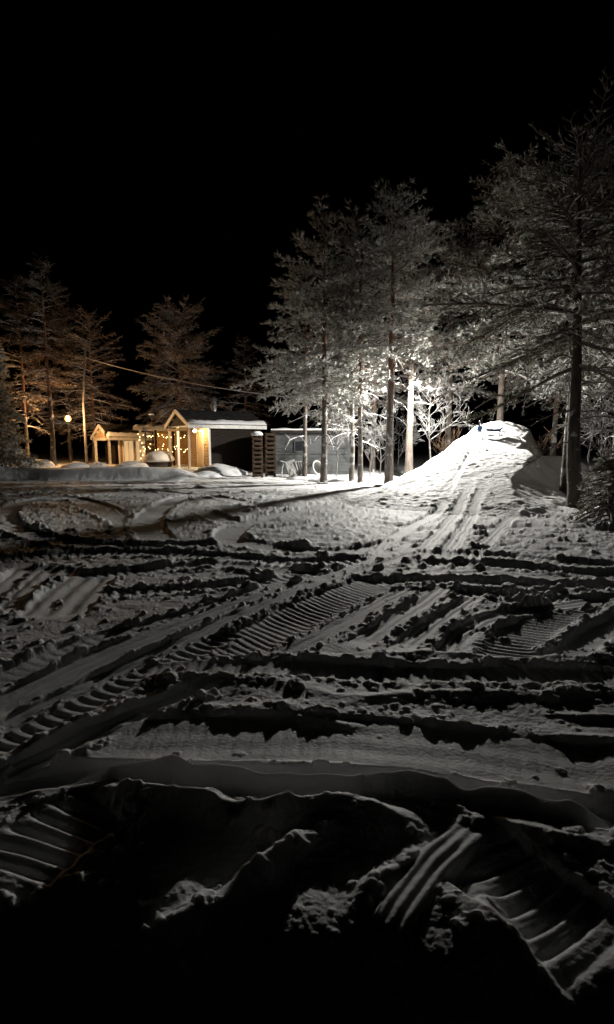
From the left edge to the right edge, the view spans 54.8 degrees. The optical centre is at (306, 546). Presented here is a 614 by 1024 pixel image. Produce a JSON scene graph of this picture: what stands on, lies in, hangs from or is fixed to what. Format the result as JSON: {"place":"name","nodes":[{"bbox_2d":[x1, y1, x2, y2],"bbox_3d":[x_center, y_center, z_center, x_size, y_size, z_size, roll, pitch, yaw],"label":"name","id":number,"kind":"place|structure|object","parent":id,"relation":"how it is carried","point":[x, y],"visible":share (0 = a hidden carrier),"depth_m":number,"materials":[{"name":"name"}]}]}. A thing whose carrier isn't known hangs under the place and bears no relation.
{"place":"outdoors","nodes":[
{"label":"outdoors","id":0,"kind":"place"},
{"bbox_2d":[285,459,298,476],"bbox_3d":[-0.535,-3.184,24.434,0.417,0.826,0.741,-11,14,-49],"label":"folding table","id":1,"kind":"object","parent":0,"point":[292,465],"visible":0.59,"depth_m":24.48,"materials":[{"name":"white plastic"}]},
{"bbox_2d":[0,449,613,1023],"bbox_3d":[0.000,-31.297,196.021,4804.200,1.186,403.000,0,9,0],"label":"snow ground","id":2,"kind":"structure","parent":0,"point":[318,753],"depth_m":2.93,"materials":[{"name":"white snow"}]},
{"bbox_2d":[0,343,43,467],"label":"spruce tree","id":3,"kind":"object","parent":2,"relation":"on","point":[6,444],"visible":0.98,"depth_m":24.90,"materials":[{"name":"green plant"}]},
{"bbox_2d":[0,273,77,456],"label":"pine tree","id":4,"kind":"object","parent":2,"relation":"on","point":[8,313],"visible":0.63,"depth_m":31.46,"materials":[{"name":"green plant"}]},
{"bbox_2d":[34,459,54,466],"bbox_3d":[-13.901,-4.252,30.714,1.594,0.559,1.048,0,9,0],"label":"snow heap","id":5,"kind":"object","parent":2,"relation":"on","point":[47,463],"visible":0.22,"depth_m":30.45,"materials":[{"name":"white snow"}]},
{"bbox_2d":[6,252,90,465],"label":"pine tree","id":6,"kind":"object","parent":2,"relation":"on","point":[46,355],"visible":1,"depth_m":30.10,"materials":[{"name":"green plant"}]},
{"bbox_2d":[25,294,109,459],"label":"pine tree","id":7,"kind":"object","parent":2,"relation":"on","point":[65,349],"visible":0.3,"depth_m":42.14,"materials":[{"name":"green plant"}]},
{"bbox_2d":[66,414,71,462],"bbox_3d":[-13.043,-5.749,32.497,0.340,3.000,0.340,0,9,0],"label":"street lamp","id":8,"kind":"object","parent":2,"relation":"on","point":[70,458],"visible":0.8,"depth_m":32.48,"materials":[{"name":"metal"}]},
{"bbox_2d":[60,461,89,467],"bbox_3d":[-11.268,-3.881,28.752,1.466,0.475,1.002,0,9,0],"label":"snow heap","id":9,"kind":"object","parent":2,"relation":"on","point":[75,464],"visible":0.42,"depth_m":28.43,"materials":[{"name":"white snow"}]},
{"bbox_2d":[82,339,87,463],"bbox_3d":[-12.353,-7.860,33.143,0.511,7.181,0.234,3,10,17],"label":"utility pole","id":10,"kind":"object","parent":2,"relation":"on","point":[84,423],"visible":0.86,"depth_m":33.14,"materials":[{"name":"brown wood"}]},
{"bbox_2d":[85,357,303,398],"bbox_3d":[-6.115,-8.016,27.635,16.112,3.107,0.050,8,12,40],"label":"overhead cable","id":11,"kind":"object","parent":10,"relation":"attached to","point":[184,381],"visible":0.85,"depth_m":27.27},
{"bbox_2d":[53,303,140,462],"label":"pine tree","id":12,"kind":"object","parent":2,"relation":"on","point":[92,406],"visible":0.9,"depth_m":38.50,"materials":[{"name":"green plant"}]},
{"bbox_2d":[89,462,108,466],"bbox_3d":[-10.509,-4.028,29.726,1.150,0.415,0.832,0,9,0],"label":"snow heap","id":13,"kind":"object","parent":2,"relation":"on","point":[96,464],"visible":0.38,"depth_m":29.51,"materials":[{"name":"white snow"}]},
{"bbox_2d":[90,424,154,464],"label":"summer house","id":14,"kind":"structure","parent":2,"relation":"on","point":[121,443],"depth_m":35.66,"materials":[{"name":"white paint"}]},
{"bbox_2d":[122,440,134,461],"bbox_3d":[-10.712,-5.714,35.535,0.690,1.360,0.090,-7,12,-37],"label":"window","id":15,"kind":"structure","parent":14,"relation":"in","point":[128,445],"depth_m":35.50,"materials":[{"name":"beige wood"}]},
{"bbox_2d":[134,440,145,461],"bbox_3d":[-10.123,-5.789,35.987,0.690,1.360,0.090,-7,12,-37],"label":"window","id":16,"kind":"structure","parent":14,"relation":"in","point":[137,450],"depth_m":35.92,"materials":[{"name":"beige wood"}]},
{"bbox_2d":[114,460,148,466],"bbox_3d":[-8.685,-3.996,29.221,1.725,0.503,0.870,0,9,0],"label":"snow heap","id":17,"kind":"object","parent":2,"relation":"on","point":[135,463],"visible":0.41,"depth_m":29.01,"materials":[{"name":"white snow"}]},
{"bbox_2d":[142,428,147,464],"bbox_3d":[-8.103,-4.864,29.802,0.337,2.151,0.300,0,9,0],"label":"garden lamp","id":18,"kind":"object","parent":2,"relation":"on","point":[145,429],"visible":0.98,"depth_m":29.70,"materials":[{"name":"metal"}]},
{"bbox_2d":[149,413,153,450],"bbox_3d":[-9.376,-6.428,35.928,0.337,3.236,0.300,0,9,0],"label":"garden lamp","id":19,"kind":"object","parent":2,"relation":"on","point":[151,414],"visible":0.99,"depth_m":35.78,"materials":[{"name":"metal"}]},
{"bbox_2d":[143,451,174,466],"bbox_3d":[-7.543,-4.407,30.171,1.512,0.940,1.424,-9,13,-43],"label":"hot tub","id":20,"kind":"object","parent":2,"relation":"on","point":[159,459],"visible":0.96,"depth_m":29.66,"materials":[{"name":"wood"}]},
{"bbox_2d":[133,424,187,465],"bbox_3d":[-7.665,-5.612,33.550,3.300,2.571,2.830,1,10,8],"label":"terrace shelter","id":21,"kind":"object","parent":2,"relation":"on","point":[160,440],"visible":0.35,"depth_m":34.61,"materials":[{"name":"white paint"}]},
{"bbox_2d":[128,295,232,424],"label":"pine tree","id":22,"kind":"object","parent":2,"relation":"on","point":[178,366],"visible":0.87,"depth_m":37.93,"materials":[{"name":"green plant"}]},
{"bbox_2d":[196,471,223,476],"bbox_3d":[-4.248,-3.026,25.042,1.453,0.357,1.194,0,9,0],"label":"snow heap","id":23,"kind":"object","parent":2,"relation":"on","point":[210,474],"visible":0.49,"depth_m":24.62,"materials":[{"name":"white snow"}]},
{"bbox_2d":[164,398,266,470],"bbox_3d":[-4.694,-5.497,30.115,4.090,4.030,3.838,-5,11,-30],"label":"cabin","id":24,"kind":"object","parent":2,"relation":"on","point":[222,437],"visible":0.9,"depth_m":29.08,"materials":[{"name":"white paint"}]},
{"bbox_2d":[196,430,204,466],"bbox_3d":[-5.329,-4.734,29.500,0.123,2.105,1.010,-5,11,-30],"label":"door","id":25,"kind":"structure","parent":24,"relation":"in","point":[200,444],"depth_m":29.42,"materials":[{"name":"white paint"}]},
{"bbox_2d":[193,463,247,475],"bbox_3d":[-3.829,-3.284,25.940,2.434,0.708,1.570,0,9,0],"label":"snow heap","id":26,"kind":"object","parent":2,"relation":"on","point":[226,470],"visible":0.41,"depth_m":25.42,"materials":[{"name":"white snow"}]},
{"bbox_2d":[218,336,272,425],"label":"pine tree","id":27,"kind":"object","parent":2,"relation":"on","point":[245,395],"visible":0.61,"depth_m":39.57,"materials":[{"name":"green plant"}]},
{"bbox_2d":[251,431,262,477],"bbox_3d":[-2.044,-3.674,24.361,0.489,2.110,0.394,-1,9,-6],"label":"slatted screen","id":28,"kind":"object","parent":2,"relation":"on","point":[257,453],"visible":0.98,"depth_m":24.34,"materials":[{"name":"brown wood"}]},
{"bbox_2d":[265,433,275,476],"bbox_3d":[-1.547,-3.755,24.994,0.450,2.042,0.172,-1,9,-6],"label":"slatted screen","id":29,"kind":"object","parent":2,"relation":"on","point":[270,454],"visible":0.94,"depth_m":24.94,"materials":[{"name":"brown wood"}]},
{"bbox_2d":[281,461,296,478],"bbox_3d":[-0.688,-3.099,23.970,0.768,0.766,0.148,1,9,3],"label":"bent frame","id":30,"kind":"object","parent":2,"relation":"on","point":[288,466],"visible":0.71,"depth_m":23.96,"materials":[{"name":"grey metal"}]},
{"bbox_2d":[294,461,302,474],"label":"stacked chairs","id":31,"kind":"object","parent":2,"relation":"on","point":[299,465],"visible":0.41,"depth_m":24.49,"materials":[{"name":"white plastic"}]},
{"bbox_2d":[252,260,350,476],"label":"pine tree","id":32,"kind":"object","parent":2,"relation":"on","point":[304,436],"visible":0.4,"depth_m":22.34,"materials":[{"name":"green plant"}]},
{"bbox_2d":[229,193,374,482],"bbox_3d":[0.039,-6.815,20.524,4.791,9.715,4.988,-9,13,-43],"label":"pine tree","id":33,"kind":"object","parent":2,"relation":"on","point":[322,362],"visible":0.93,"depth_m":20.28,"materials":[{"name":"green plant"}]},
{"bbox_2d":[285,474,319,480],"bbox_3d":[0.006,-2.702,23.473,1.812,0.302,0.987,0,9,0],"label":"snow heap","id":34,"kind":"object","parent":2,"relation":"on","point":[302,478],"visible":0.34,"depth_m":23.18,"materials":[{"name":"white snow"}]},
{"bbox_2d":[270,428,357,474],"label":"shed","id":35,"kind":"structure","parent":2,"relation":"on","point":[293,449],"depth_m":26.73,"materials":[{"name":"grey wood"}]},
{"bbox_2d":[294,440,302,451],"bbox_3d":[-0.326,-4.510,26.644,0.520,0.520,0.075,-1,9,-4],"label":"window","id":36,"kind":"structure","parent":35,"relation":"in","point":[298,444],"depth_m":26.62,"materials":[{"name":"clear glass"}]},
{"bbox_2d":[308,476,348,481],"bbox_3d":[0.858,-2.535,22.484,1.709,0.288,1.066,0,9,0],"label":"snow heap","id":37,"kind":"object","parent":2,"relation":"on","point":[332,479],"visible":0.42,"depth_m":22.18,"materials":[{"name":"white snow"}]},
{"bbox_2d":[290,258,387,426],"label":"pine tree","id":38,"kind":"object","parent":2,"relation":"on","point":[346,403],"visible":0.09,"depth_m":29.03,"materials":[{"name":"green plant"}]},
{"bbox_2d":[321,409,357,476],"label":"sapling","id":39,"kind":"object","parent":2,"relation":"on","point":[341,429],"visible":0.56,"depth_m":23.99,"materials":[{"name":"white plant"}]},
{"bbox_2d":[306,198,397,481],"bbox_3d":[1.515,-7.097,21.492,3.609,9.954,3.164,5,11,29],"label":"pine tree","id":40,"kind":"object","parent":2,"relation":"on","point":[351,413],"visible":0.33,"depth_m":20.86,"materials":[{"name":"green plant"}]},
{"bbox_2d":[313,224,406,482],"bbox_3d":[1.938,-6.467,20.715,3.193,8.965,3.029,4,10,24],"label":"pine tree","id":41,"kind":"object","parent":2,"relation":"on","point":[359,401],"visible":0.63,"depth_m":20.26,"materials":[{"name":"green plant"}]},
{"bbox_2d":[348,400,399,476],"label":"sapling","id":42,"kind":"object","parent":2,"relation":"on","point":[374,431],"visible":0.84,"depth_m":25.00,"materials":[{"name":"white plant"}]},
{"bbox_2d":[313,242,444,471],"bbox_3d":[3.314,-8.868,28.424,6.244,10.976,5.528,0,9,0],"label":"pine tree","id":43,"kind":"object","parent":2,"relation":"on","point":[374,400],"visible":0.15,"depth_m":28.31,"materials":[{"name":"green plant"}]},
{"bbox_2d":[365,424,398,473],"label":"sapling","id":44,"kind":"object","parent":2,"relation":"on","point":[375,435],"visible":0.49,"depth_m":26.60,"materials":[{"name":"white plant"}]},
{"bbox_2d":[329,176,445,483],"bbox_3d":[2.620,-6.801,19.521,3.652,9.946,4.002,2,10,13],"label":"pine tree","id":45,"kind":"object","parent":2,"relation":"on","point":[392,305],"visible":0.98,"depth_m":19.00,"materials":[{"name":"green plant"}]},
{"bbox_2d":[384,415,424,473],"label":"sapling","id":46,"kind":"object","parent":2,"relation":"on","point":[404,442],"visible":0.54,"depth_m":27.20,"materials":[{"name":"grey plant"}]},
{"bbox_2d":[368,203,465,473],"bbox_3d":[4.346,-7.730,22.975,4.532,10.644,4.101,0,9,0],"label":"pine tree","id":47,"kind":"object","parent":2,"relation":"on","point":[409,445],"visible":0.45,"depth_m":22.69,"materials":[{"name":"green plant"}]},
{"bbox_2d":[404,379,420,391],"bbox_3d":[3.990,-6.053,22.239,0.307,0.380,1.183,-2,10,-10],"label":"flood lamp","id":48,"kind":"object","parent":47,"relation":"attached to","point":[419,381],"visible":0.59,"depth_m":21.79,"materials":[{"name":"metal"}]},
{"bbox_2d":[273,421,608,526],"bbox_3d":[6.213,-2.872,18.887,9.196,2.512,17.024,4,10,22],"label":"snow mound","id":49,"kind":"object","parent":2,"relation":"on","point":[469,474],"visible":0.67,"depth_m":15.81,"materials":[{"name":"white snow"}]},
{"bbox_2d":[398,363,473,459],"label":"birch tree","id":50,"kind":"object","parent":49,"relation":"on","point":[429,418],"visible":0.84,"depth_m":24.23,"materials":[{"name":"white plant"}]},
{"bbox_2d":[430,421,459,452],"bbox_3d":[6.157,-4.317,25.742,1.232,2.514,1.581,-7,12,-35],"label":"bush","id":51,"kind":"object","parent":49,"relation":"on","point":[445,444],"visible":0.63,"depth_m":25.87,"materials":[{"name":"brown plant"}]},
{"bbox_2d":[470,420,502,435],"bbox_3d":[6.001,-3.959,19.797,1.054,0.515,0.459,1,9,6],"label":"steering sled","id":52,"kind":"object","parent":49,"relation":"on","point":[479,428],"visible":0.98,"depth_m":19.76,"materials":[{"name":"blue plastic"}]},
{"bbox_2d":[535,427,562,455],"bbox_3d":[9.694,-3.806,23.683,1.284,1.928,1.423,4,10,20],"label":"bush","id":53,"kind":"object","parent":49,"relation":"on","point":[550,435],"visible":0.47,"depth_m":23.50,"materials":[{"name":"brown plant"}]},
{"bbox_2d":[395,213,536,450],"bbox_3d":[7.046,-9.072,27.542,6.968,11.669,6.539,0,9,0],"label":"pine tree","id":54,"kind":"object","parent":2,"relation":"on","point":[449,320],"visible":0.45,"depth_m":27.20,"materials":[{"name":"green plant"}]},
{"bbox_2d":[404,143,570,421],"bbox_3d":[8.028,-9.604,24.901,7.157,13.177,7.405,-5,11,-27],"label":"pine tree","id":55,"kind":"object","parent":2,"relation":"on","point":[493,275],"visible":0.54,"depth_m":23.97,"materials":[{"name":"green plant"}]},
{"bbox_2d":[417,67,613,507],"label":"pine tree","id":56,"kind":"object","parent":2,"relation":"on","point":[576,288],"visible":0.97,"depth_m":12.98,"materials":[{"name":"green plant"}]},
{"bbox_2d":[425,108,613,494],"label":"pine tree","id":57,"kind":"object","parent":2,"relation":"on","point":[585,358],"visible":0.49,"depth_m":14.82,"materials":[{"name":"green plant"}]},
{"bbox_2d":[544,440,562,455],"bbox_3d":[9.586,-3.300,22.416,1.519,1.784,1.359,0,9,0],"label":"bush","id":58,"kind":"object","parent":2,"relation":"on","point":[560,452],"visible":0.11,"depth_m":22.56,"materials":[{"name":"plant"}]},
{"bbox_2d":[504,224,612,455],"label":"pine tree","id":59,"kind":"object","parent":2,"relation":"on","point":[556,400],"visible":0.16,"depth_m":30.00,"materials":[{"name":"green plant"}]},
{"bbox_2d":[530,181,613,483],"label":"pine tree","id":60,"kind":"object","parent":2,"relation":"on","point":[597,375],"visible":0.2,"depth_m":18.05,"materials":[{"name":"green plant"}]},
{"bbox_2d":[539,360,613,468],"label":"sapling","id":61,"kind":"object","parent":2,"relation":"on","point":[588,412],"visible":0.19,"depth_m":19.74,"materials":[{"name":"grey plant"}]},
{"bbox_2d":[563,446,613,523],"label":"spruce tree","id":62,"kind":"object","parent":2,"relation":"on","point":[605,496],"visible":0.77,"depth_m":11.34,"materials":[{"name":"green plant"}]},
{"bbox_2d":[580,389,613,487],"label":"sapling","id":63,"kind":"object","parent":2,"relation":"on","point":[601,428],"visible":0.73,"depth_m":17.91,"materials":[{"name":"grey plant"}]},
{"bbox_2d":[580,400,613,466],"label":"sapling","id":64,"kind":"object","parent":2,"relation":"on","point":[607,423],"visible":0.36,"depth_m":23.51,"materials":[{"name":"plant"}]},
{"bbox_2d":[582,352,613,472],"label":"sapling","id":65,"kind":"object","parent":2,"relation":"on","point":[605,407],"visible":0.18,"depth_m":20.45,"materials":[{"name":"plant"}]},
{"bbox_2d":[0,0,613,448],"label":"sky","id":66,"kind":"structure","parent":0,"point":[150,149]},
{"bbox_2d":[300,460,320,474],"bbox_3d":[0.172,-3.095,24.126,0.630,0.630,0.820,-10,-5,-45],"label":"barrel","id":67,"kind":"object","parent":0,"point":[313,467],"visible":0.54,"depth_m":23.88,"materials":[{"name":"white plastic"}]}
]}

